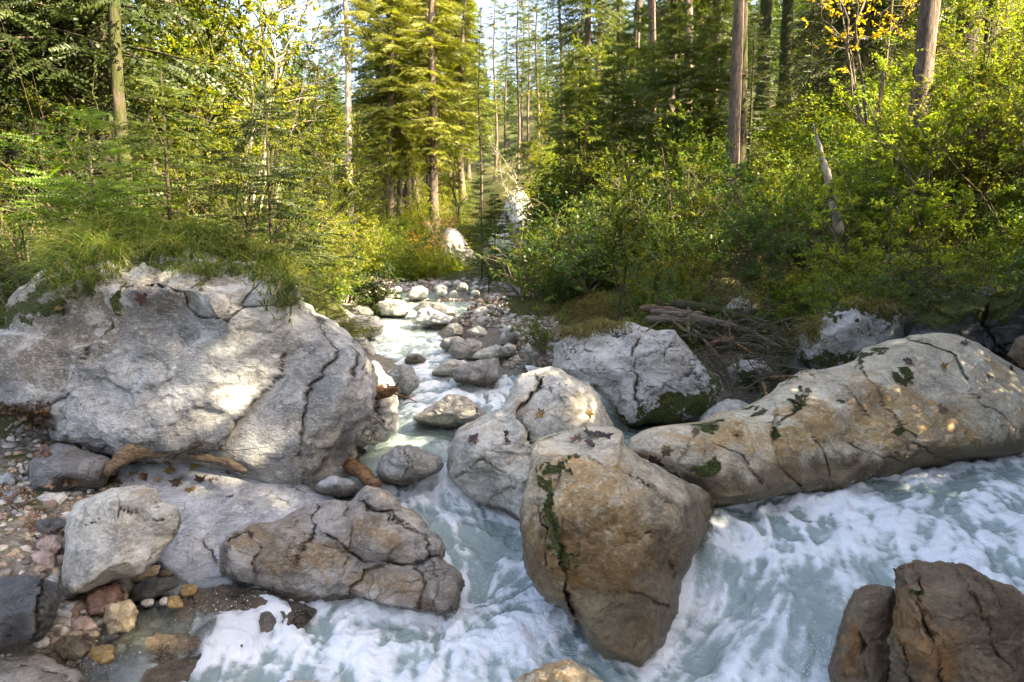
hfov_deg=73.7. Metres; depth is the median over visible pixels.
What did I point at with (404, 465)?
creek boulder
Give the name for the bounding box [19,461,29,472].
pebble
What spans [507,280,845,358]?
grass
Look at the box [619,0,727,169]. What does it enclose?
spruce tree
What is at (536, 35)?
spruce tree
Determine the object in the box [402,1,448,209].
spruce tree
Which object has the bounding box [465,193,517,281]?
spruce tree
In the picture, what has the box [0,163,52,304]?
shrub
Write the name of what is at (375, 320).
creek boulder
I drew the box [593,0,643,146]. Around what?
spruce tree
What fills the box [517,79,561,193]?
leafy tree
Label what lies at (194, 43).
leafy tree
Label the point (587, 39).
spruce tree
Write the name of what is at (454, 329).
creek boulder
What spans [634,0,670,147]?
spruce tree
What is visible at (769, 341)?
log
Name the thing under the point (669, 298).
shrub
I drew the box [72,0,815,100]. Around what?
sky
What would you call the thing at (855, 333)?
rock outcrop
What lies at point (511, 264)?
shrub
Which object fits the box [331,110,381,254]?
leafy tree
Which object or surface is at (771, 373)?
log
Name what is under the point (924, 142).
shrub
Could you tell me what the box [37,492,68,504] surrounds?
pebble
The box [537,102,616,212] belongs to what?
leafy tree
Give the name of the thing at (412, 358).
creek boulder
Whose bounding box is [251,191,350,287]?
shrub
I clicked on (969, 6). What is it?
tree foliage
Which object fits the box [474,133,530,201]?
leafy tree
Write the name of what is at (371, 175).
leafy tree
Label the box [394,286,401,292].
cobble
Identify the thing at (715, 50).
spruce tree
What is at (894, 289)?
shrub
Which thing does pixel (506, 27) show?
spruce tree
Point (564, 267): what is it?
shrub
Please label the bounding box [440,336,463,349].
creek boulder
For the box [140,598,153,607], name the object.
pebble
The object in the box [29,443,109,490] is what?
rock
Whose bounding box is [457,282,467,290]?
cobble
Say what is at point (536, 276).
shrub
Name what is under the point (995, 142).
shrub
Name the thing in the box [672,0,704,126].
spruce tree
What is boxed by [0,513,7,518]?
pebble
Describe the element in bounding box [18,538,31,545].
pebble
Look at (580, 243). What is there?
undergrowth
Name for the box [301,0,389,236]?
leafy tree
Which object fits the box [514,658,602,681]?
rock
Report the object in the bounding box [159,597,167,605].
pebble
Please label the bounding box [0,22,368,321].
bare twigs
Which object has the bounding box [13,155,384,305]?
undergrowth
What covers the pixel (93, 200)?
spruce sapling
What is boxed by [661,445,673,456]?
fallen leaf
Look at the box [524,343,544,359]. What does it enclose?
cobble
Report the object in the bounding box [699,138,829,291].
shrub
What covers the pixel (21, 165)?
spruce tree
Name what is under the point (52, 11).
spruce tree
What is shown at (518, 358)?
gravel
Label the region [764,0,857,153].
spruce tree
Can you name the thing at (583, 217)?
shrub
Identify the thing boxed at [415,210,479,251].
shrub
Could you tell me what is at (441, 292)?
cobble
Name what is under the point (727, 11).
spruce tree
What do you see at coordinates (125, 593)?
pebble
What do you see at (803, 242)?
shrub
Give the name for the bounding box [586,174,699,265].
shrub
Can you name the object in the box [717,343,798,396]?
shrub
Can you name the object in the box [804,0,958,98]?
spruce tree
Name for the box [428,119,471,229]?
leafy tree
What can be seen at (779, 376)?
log
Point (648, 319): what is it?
log
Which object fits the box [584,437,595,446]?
fallen leaf
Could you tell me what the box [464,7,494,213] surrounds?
spruce tree
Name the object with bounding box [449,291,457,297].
cobble
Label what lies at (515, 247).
shrub
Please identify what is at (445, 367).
creek boulder
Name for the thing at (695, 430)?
fallen leaf
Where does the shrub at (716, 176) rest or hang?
on the ground at (520, 306)
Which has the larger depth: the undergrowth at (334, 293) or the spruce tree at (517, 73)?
the spruce tree at (517, 73)
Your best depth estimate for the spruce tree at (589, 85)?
24.86 m
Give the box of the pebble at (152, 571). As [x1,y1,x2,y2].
[131,565,160,582]
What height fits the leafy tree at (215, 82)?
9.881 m
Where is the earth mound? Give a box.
[20,223,301,288]
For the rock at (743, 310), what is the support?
on the grass at (811, 328)
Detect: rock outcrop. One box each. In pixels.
[442,228,476,269]
[797,299,905,369]
[904,283,1023,356]
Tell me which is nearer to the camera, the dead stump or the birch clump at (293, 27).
the dead stump
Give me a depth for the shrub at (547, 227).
21.02 m
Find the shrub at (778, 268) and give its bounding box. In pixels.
[563,22,1023,391]
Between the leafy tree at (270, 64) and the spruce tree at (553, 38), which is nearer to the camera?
the leafy tree at (270, 64)
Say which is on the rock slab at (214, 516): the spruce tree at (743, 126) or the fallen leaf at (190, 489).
the fallen leaf at (190, 489)
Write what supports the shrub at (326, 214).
on the ground at (520, 306)
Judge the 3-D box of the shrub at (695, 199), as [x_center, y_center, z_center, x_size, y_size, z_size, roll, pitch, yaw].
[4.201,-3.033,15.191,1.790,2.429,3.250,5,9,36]
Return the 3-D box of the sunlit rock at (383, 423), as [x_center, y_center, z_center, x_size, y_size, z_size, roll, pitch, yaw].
[-1.673,0.722,7.732,0.841,0.999,0.918,0,7,0]
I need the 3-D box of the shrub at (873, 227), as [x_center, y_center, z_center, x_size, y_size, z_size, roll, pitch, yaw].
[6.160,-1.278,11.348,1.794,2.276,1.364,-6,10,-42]
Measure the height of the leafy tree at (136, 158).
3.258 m
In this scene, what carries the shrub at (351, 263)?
on the ground at (520, 306)
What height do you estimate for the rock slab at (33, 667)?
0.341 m
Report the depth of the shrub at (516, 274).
15.40 m
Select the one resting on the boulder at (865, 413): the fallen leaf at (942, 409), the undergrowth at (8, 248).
the fallen leaf at (942, 409)
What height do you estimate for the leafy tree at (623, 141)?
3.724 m
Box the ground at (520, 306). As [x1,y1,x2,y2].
[0,0,1023,681]
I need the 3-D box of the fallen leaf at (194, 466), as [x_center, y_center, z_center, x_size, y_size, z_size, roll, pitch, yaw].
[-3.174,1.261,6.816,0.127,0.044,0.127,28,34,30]
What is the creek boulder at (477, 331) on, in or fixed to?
on the ground at (520, 306)
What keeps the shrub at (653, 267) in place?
on the ground at (520, 306)
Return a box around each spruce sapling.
[0,103,220,246]
[0,268,32,327]
[58,59,262,241]
[180,87,366,300]
[204,190,268,240]
[310,296,383,345]
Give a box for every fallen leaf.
[53,298,64,310]
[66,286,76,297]
[113,478,123,483]
[128,471,138,475]
[134,292,150,305]
[138,473,147,480]
[163,466,174,474]
[168,477,182,486]
[185,487,195,492]
[188,464,198,469]
[193,474,206,481]
[468,433,478,444]
[536,408,544,417]
[570,433,582,441]
[584,426,602,435]
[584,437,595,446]
[585,409,594,418]
[596,431,613,438]
[648,455,664,465]
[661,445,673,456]
[691,427,699,434]
[731,429,742,435]
[903,357,913,363]
[936,403,948,413]
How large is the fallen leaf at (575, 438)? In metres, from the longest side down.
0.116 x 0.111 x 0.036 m
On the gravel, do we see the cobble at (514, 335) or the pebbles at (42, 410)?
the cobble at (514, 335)
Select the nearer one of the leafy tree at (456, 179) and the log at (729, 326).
the log at (729, 326)
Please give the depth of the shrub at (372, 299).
18.59 m
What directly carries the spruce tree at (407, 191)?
on the ground at (520, 306)
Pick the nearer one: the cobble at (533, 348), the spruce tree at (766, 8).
the cobble at (533, 348)
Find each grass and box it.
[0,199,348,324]
[0,272,368,341]
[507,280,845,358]
[757,289,942,355]
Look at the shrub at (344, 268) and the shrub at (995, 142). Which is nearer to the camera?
the shrub at (995, 142)
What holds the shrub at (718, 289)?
on the ground at (520, 306)
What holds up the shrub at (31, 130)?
on the ground at (520, 306)
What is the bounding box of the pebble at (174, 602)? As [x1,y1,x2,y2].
[166,595,183,609]
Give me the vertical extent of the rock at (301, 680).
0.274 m
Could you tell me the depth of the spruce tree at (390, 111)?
53.31 m
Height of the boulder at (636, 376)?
1.336 m
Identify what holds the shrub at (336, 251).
on the ground at (520, 306)
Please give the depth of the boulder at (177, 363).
6.57 m
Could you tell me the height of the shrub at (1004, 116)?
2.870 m
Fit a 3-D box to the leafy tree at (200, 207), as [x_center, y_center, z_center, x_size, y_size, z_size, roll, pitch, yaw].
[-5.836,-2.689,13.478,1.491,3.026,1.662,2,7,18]
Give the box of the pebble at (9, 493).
[0,491,16,499]
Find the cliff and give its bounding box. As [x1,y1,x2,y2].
[477,187,532,262]
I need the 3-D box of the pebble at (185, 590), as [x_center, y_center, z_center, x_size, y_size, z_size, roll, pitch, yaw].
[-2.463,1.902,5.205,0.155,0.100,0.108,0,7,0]
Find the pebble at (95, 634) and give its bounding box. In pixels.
[88,630,99,640]
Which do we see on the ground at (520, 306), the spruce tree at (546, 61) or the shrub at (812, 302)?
the spruce tree at (546, 61)
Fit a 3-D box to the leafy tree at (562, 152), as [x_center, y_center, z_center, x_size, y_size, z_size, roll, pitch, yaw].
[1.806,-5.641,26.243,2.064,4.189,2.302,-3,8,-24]
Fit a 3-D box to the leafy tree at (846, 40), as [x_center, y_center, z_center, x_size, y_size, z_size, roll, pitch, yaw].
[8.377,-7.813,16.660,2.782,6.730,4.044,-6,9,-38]
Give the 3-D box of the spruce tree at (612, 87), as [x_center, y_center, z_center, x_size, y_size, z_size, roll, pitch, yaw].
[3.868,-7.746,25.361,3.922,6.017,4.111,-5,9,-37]
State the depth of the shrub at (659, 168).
17.35 m
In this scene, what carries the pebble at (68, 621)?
on the ground at (520, 306)
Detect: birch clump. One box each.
[145,0,332,227]
[172,0,358,242]
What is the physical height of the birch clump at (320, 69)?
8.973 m
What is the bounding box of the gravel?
[0,276,562,668]
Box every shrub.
[0,70,264,227]
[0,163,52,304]
[182,86,390,254]
[250,225,344,311]
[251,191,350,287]
[291,182,350,260]
[295,257,314,290]
[312,219,372,296]
[318,201,386,271]
[328,246,369,303]
[346,257,408,317]
[373,218,432,268]
[407,229,431,264]
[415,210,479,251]
[472,238,552,296]
[481,233,563,299]
[489,229,577,291]
[496,218,544,280]
[508,294,568,354]
[512,219,577,267]
[517,146,713,287]
[524,227,595,298]
[531,219,603,261]
[537,211,587,239]
[540,218,648,297]
[563,22,1023,391]
[565,190,631,241]
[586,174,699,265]
[596,241,682,303]
[599,141,776,260]
[619,93,719,206]
[631,268,752,341]
[647,151,746,231]
[690,284,792,352]
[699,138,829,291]
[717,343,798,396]
[742,174,852,305]
[793,145,972,304]
[793,263,852,316]
[828,31,1004,234]
[832,195,940,298]
[848,70,1023,285]
[852,253,966,318]
[880,0,1023,119]
[894,244,981,312]
[896,244,1023,299]
[905,56,1023,196]
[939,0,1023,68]
[943,64,1023,178]
[945,67,1023,202]
[960,249,1023,295]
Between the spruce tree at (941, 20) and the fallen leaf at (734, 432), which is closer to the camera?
the fallen leaf at (734, 432)
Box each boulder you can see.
[0,244,378,487]
[0,574,61,652]
[61,485,181,598]
[348,305,373,314]
[349,315,383,338]
[375,299,411,317]
[376,444,443,485]
[387,364,419,396]
[404,353,425,363]
[407,286,427,300]
[412,307,453,326]
[413,301,455,316]
[413,394,486,428]
[432,359,465,375]
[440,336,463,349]
[445,322,463,336]
[446,366,613,520]
[448,338,482,360]
[452,357,502,387]
[467,325,486,338]
[472,344,512,359]
[519,426,713,666]
[552,322,724,425]
[627,333,1023,506]
[827,584,895,681]
[886,560,1023,681]
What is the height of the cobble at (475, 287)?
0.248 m
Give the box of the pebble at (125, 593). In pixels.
[123,589,128,600]
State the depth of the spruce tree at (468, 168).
81.54 m
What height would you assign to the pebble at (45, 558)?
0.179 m
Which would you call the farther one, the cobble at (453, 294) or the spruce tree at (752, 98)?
the cobble at (453, 294)
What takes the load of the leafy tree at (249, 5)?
on the ground at (520, 306)
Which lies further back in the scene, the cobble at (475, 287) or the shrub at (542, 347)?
the cobble at (475, 287)
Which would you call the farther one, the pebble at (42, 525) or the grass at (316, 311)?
the grass at (316, 311)
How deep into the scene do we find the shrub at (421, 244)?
40.81 m
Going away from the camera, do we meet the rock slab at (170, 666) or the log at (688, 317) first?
the rock slab at (170, 666)
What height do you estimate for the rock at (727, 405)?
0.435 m
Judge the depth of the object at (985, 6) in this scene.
16.89 m
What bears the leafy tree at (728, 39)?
on the ground at (520, 306)
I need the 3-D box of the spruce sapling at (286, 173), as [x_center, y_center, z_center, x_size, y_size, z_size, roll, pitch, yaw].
[-2.811,-1.647,8.079,2.120,2.600,2.248,-1,7,-10]
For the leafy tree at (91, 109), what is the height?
10.869 m
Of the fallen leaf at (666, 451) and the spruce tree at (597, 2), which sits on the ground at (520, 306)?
the spruce tree at (597, 2)
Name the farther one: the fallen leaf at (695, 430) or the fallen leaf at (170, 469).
the fallen leaf at (170, 469)
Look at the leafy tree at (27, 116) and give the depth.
12.06 m
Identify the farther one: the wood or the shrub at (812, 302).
the wood
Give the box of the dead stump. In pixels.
[785,242,810,270]
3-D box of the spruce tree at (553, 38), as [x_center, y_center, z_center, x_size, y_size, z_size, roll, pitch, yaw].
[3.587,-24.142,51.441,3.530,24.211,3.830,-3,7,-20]
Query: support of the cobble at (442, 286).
on the ground at (520, 306)
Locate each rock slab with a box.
[0,653,84,681]
[108,584,316,681]
[117,461,338,587]
[219,485,464,614]
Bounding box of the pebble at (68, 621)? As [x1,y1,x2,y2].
[64,616,70,625]
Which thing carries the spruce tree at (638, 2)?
on the ground at (520, 306)
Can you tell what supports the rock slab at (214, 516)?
on the ground at (520, 306)
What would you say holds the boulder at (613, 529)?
on the ground at (520, 306)
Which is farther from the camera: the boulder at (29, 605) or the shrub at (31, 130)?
the shrub at (31, 130)
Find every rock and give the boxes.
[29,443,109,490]
[131,576,179,601]
[286,679,318,681]
[313,475,359,497]
[353,334,375,357]
[356,361,399,447]
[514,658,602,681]
[700,399,748,420]
[727,293,759,315]
[727,359,771,386]
[1007,335,1023,369]
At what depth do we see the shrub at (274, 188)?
8.53 m
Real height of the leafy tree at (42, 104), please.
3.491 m
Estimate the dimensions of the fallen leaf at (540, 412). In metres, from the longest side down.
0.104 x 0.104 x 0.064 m
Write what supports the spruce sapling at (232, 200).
on the earth mound
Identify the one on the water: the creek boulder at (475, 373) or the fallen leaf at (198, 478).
the creek boulder at (475, 373)
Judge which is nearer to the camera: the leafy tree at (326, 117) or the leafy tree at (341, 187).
the leafy tree at (326, 117)
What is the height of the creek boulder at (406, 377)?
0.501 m
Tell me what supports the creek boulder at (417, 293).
on the water
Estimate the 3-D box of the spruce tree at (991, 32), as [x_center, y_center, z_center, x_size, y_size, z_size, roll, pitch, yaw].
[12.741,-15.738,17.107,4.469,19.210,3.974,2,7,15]
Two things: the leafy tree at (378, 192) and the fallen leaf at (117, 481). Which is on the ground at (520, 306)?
the leafy tree at (378, 192)
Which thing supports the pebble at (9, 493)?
on the ground at (520, 306)
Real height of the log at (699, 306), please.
0.338 m
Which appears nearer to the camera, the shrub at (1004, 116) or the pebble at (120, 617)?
the pebble at (120, 617)
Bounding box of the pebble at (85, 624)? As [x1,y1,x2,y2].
[70,615,97,636]
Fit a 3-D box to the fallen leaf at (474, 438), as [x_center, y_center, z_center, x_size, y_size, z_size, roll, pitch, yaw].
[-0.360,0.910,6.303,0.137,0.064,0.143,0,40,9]
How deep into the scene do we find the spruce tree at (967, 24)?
18.83 m
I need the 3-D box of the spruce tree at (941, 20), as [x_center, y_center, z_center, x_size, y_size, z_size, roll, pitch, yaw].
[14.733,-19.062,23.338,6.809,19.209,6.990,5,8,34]
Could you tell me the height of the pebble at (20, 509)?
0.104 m
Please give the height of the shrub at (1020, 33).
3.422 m
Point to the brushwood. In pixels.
(702, 335)
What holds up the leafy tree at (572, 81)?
on the ground at (520, 306)
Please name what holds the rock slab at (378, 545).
on the ground at (520, 306)
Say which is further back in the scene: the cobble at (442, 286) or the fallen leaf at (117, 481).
the cobble at (442, 286)
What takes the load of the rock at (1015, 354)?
on the ground at (520, 306)
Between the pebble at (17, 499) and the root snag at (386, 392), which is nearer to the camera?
the pebble at (17, 499)
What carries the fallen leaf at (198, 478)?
on the rock slab at (214, 516)
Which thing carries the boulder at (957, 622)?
in the water
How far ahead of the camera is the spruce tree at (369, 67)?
55.30 m
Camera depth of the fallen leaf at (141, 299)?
6.49 m
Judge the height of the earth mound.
0.863 m
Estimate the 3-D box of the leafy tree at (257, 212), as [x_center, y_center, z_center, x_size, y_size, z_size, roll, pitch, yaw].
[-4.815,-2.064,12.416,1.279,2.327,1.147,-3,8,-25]
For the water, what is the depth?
5.14 m
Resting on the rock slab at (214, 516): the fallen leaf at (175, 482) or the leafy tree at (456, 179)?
the fallen leaf at (175, 482)
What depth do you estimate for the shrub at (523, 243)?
18.82 m
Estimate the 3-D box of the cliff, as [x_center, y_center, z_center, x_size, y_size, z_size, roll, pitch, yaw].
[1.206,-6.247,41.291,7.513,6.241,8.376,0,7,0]
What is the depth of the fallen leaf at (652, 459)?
5.87 m
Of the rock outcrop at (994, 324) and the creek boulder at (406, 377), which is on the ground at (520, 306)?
the rock outcrop at (994, 324)
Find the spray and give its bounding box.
[59,379,1023,678]
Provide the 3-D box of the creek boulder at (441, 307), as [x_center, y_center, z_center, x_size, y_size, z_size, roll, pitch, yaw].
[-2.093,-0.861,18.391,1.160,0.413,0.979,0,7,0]
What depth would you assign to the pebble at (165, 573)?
5.46 m
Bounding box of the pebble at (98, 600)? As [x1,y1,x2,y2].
[84,583,123,615]
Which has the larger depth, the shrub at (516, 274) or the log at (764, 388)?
the shrub at (516, 274)
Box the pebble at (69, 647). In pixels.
[53,635,91,660]
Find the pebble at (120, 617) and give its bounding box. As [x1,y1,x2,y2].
[102,599,138,634]
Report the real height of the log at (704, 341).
0.530 m
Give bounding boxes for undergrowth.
[0,194,336,310]
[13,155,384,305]
[286,169,489,281]
[488,79,792,306]
[505,135,626,243]
[595,0,1023,363]
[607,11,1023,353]
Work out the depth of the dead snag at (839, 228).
11.79 m
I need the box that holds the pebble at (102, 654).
[89,644,115,664]
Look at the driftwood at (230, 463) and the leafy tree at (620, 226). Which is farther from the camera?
the leafy tree at (620, 226)
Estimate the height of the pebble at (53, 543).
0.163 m
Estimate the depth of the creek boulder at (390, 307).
18.48 m
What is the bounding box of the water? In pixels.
[74,292,1023,681]
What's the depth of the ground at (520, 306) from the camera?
13.03 m
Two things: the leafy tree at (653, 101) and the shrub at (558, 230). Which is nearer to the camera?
the shrub at (558, 230)
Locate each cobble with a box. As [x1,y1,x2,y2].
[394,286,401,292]
[436,285,447,290]
[437,288,446,295]
[443,281,451,287]
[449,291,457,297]
[453,280,460,287]
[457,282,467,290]
[470,285,478,290]
[470,290,479,296]
[473,306,487,316]
[475,316,492,326]
[500,332,519,343]
[502,343,516,354]
[504,325,519,339]
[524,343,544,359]
[529,337,539,352]
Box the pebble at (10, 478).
[0,472,15,485]
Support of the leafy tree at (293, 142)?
on the ground at (520, 306)
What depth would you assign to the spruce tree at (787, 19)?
26.72 m
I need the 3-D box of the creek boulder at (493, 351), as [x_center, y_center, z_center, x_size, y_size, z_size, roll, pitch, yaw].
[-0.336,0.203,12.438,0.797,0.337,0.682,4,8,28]
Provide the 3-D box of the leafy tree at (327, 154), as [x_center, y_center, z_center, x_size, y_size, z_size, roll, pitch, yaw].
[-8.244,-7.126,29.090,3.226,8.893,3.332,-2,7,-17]
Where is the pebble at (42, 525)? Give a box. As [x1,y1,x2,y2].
[30,518,65,533]
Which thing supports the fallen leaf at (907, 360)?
on the boulder at (865, 413)
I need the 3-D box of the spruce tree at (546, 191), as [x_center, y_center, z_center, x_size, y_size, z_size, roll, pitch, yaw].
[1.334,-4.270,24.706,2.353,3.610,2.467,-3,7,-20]
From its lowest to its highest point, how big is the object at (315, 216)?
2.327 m
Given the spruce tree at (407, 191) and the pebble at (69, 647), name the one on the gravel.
the pebble at (69, 647)
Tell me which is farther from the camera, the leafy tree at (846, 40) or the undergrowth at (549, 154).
the undergrowth at (549, 154)
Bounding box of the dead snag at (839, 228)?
[812,123,843,235]
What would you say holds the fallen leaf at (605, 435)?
on the boulder at (613, 529)
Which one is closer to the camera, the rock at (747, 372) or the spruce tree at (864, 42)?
the rock at (747, 372)
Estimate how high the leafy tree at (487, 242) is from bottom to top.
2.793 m
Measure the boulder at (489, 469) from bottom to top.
1.514 m
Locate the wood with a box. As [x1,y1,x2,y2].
[3,0,983,218]
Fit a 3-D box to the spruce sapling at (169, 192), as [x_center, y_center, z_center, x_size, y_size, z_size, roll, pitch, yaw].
[-4.350,-2.067,8.507,2.226,2.730,2.360,1,7,8]
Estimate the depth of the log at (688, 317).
9.77 m
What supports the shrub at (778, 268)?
on the ground at (520, 306)
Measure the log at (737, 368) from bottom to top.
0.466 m
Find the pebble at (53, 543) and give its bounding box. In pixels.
[36,535,62,554]
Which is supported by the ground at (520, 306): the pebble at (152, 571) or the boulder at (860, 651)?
the pebble at (152, 571)
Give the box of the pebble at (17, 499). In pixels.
[13,495,32,502]
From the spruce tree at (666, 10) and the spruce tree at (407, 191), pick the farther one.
the spruce tree at (407, 191)
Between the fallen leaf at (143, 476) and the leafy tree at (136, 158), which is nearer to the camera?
the fallen leaf at (143, 476)
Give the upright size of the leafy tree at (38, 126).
8.893 m
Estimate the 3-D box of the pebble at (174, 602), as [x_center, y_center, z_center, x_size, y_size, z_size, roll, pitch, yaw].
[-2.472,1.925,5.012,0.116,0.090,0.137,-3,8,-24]
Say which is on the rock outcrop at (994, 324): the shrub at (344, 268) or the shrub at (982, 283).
the shrub at (982, 283)
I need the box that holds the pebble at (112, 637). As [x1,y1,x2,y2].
[104,633,119,641]
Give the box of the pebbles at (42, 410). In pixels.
[0,400,86,538]
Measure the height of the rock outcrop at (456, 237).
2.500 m
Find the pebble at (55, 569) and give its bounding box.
[51,567,61,574]
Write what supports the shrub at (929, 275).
on the rock outcrop at (994, 324)
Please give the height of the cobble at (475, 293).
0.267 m
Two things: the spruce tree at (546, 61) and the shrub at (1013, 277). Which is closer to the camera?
the shrub at (1013, 277)
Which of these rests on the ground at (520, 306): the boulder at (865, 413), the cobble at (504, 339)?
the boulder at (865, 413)
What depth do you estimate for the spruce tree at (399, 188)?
58.66 m
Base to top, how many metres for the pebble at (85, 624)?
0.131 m
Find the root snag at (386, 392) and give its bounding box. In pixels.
[374,382,415,401]
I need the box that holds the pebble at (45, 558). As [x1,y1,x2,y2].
[31,549,56,570]
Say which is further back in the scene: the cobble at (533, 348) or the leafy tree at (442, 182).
the leafy tree at (442, 182)
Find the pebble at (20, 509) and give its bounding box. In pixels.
[11,505,27,514]
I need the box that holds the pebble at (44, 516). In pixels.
[32,509,46,520]
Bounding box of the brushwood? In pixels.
[646,305,809,403]
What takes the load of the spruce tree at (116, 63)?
on the ground at (520, 306)
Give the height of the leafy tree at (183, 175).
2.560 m
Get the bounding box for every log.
[342,457,381,487]
[640,304,703,314]
[645,314,692,323]
[650,309,759,335]
[657,299,757,322]
[670,319,696,336]
[685,307,690,340]
[692,329,726,370]
[707,336,733,345]
[728,319,731,358]
[731,356,739,391]
[737,344,754,354]
[753,364,784,380]
[756,335,781,348]
[761,381,767,395]
[769,375,791,378]
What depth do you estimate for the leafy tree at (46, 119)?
16.13 m
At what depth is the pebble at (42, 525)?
5.57 m
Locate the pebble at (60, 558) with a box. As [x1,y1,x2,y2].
[56,554,63,562]
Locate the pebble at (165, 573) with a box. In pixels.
[156,569,172,577]
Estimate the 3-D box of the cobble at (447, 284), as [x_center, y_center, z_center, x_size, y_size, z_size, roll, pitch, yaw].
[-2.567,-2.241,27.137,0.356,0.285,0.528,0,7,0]
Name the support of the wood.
on the ground at (520, 306)
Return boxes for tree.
[0,0,188,244]
[0,0,264,229]
[0,73,93,227]
[2,88,88,228]
[5,2,127,206]
[8,7,41,189]
[9,0,92,176]
[10,14,145,184]
[71,0,255,214]
[77,107,187,214]
[81,0,150,206]
[81,0,262,221]
[122,0,295,225]
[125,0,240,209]
[144,133,230,221]
[146,6,167,216]
[147,0,319,236]
[178,126,237,226]
[208,0,323,233]
[209,165,278,236]
[236,0,340,228]
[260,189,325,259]
[263,80,327,243]
[280,69,360,241]
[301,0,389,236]
[301,99,361,232]
[330,0,417,226]
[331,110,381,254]
[340,120,384,226]
[344,0,439,230]
[358,126,408,237]
[369,0,424,217]
[374,10,440,212]
[380,0,485,231]
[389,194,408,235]
[395,131,432,232]
[395,148,414,206]
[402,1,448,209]
[408,0,457,215]
[421,0,480,198]
[422,207,456,273]
[426,0,484,204]
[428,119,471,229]
[428,135,457,214]
[435,0,500,202]
[450,170,508,279]
[457,1,488,178]
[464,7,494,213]
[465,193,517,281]
[470,220,512,292]
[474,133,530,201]
[481,0,509,178]
[495,0,518,156]
[502,0,531,168]
[510,50,623,230]
[512,0,535,141]
[515,1,544,158]
[515,172,564,254]
[517,0,551,151]
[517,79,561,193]
[526,137,587,206]
[534,0,558,137]
[534,0,584,165]
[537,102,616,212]
[539,44,592,187]
[540,0,630,141]
[553,34,611,158]
[562,47,657,193]
[565,150,650,323]
[574,0,615,141]
[575,142,623,214]
[588,113,649,184]
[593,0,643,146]
[593,4,675,170]
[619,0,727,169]
[621,51,688,140]
[624,0,642,145]
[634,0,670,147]
[640,0,711,113]
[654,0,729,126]
[665,12,767,153]
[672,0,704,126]
[676,23,772,141]
[677,0,753,106]
[702,11,801,187]
[722,0,773,202]
[724,0,768,224]
[752,0,772,121]
[761,0,918,111]
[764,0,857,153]
[774,0,793,111]
[786,0,958,115]
[798,0,919,148]
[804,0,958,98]
[869,0,984,61]
[877,0,965,154]
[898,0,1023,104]
[901,0,1016,70]
[983,0,999,62]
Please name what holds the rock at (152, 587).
in the water
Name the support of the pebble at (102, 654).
in the water
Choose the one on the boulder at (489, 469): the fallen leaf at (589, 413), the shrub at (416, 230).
the fallen leaf at (589, 413)
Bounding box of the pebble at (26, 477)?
[18,473,28,479]
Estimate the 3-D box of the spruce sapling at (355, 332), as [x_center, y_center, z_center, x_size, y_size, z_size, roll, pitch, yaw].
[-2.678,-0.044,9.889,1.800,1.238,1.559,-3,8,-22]
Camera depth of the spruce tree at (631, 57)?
28.36 m
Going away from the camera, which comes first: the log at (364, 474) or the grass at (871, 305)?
the log at (364, 474)
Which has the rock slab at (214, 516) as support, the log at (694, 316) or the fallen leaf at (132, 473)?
the fallen leaf at (132, 473)
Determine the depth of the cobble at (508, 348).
11.84 m
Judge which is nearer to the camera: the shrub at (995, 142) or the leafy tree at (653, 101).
the shrub at (995, 142)
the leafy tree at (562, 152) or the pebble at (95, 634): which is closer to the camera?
the pebble at (95, 634)
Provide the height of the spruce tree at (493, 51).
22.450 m
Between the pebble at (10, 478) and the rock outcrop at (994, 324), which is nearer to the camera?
the pebble at (10, 478)
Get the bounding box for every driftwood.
[103,443,162,476]
[163,438,202,457]
[187,453,247,473]
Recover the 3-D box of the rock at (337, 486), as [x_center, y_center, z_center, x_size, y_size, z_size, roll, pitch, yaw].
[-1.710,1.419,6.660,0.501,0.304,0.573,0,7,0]
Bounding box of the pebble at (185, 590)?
[179,584,197,596]
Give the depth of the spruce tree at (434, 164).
53.70 m
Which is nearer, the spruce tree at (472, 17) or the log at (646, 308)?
the log at (646, 308)
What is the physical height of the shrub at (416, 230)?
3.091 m
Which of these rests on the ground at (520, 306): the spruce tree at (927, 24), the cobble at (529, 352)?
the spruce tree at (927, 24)
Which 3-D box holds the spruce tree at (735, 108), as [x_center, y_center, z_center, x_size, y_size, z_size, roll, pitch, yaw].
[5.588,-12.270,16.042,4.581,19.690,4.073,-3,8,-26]
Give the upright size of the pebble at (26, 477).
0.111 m
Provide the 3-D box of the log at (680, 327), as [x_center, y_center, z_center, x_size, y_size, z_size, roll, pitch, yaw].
[2.458,-0.186,9.716,0.448,0.248,0.061,6,9,42]
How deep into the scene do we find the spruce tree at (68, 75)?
12.12 m
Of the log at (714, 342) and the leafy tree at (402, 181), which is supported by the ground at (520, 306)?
the leafy tree at (402, 181)
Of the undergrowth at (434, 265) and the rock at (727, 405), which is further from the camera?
the undergrowth at (434, 265)
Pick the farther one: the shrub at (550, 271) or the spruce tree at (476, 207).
the spruce tree at (476, 207)
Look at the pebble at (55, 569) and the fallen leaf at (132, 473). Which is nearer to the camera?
the pebble at (55, 569)
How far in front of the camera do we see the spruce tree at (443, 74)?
59.31 m

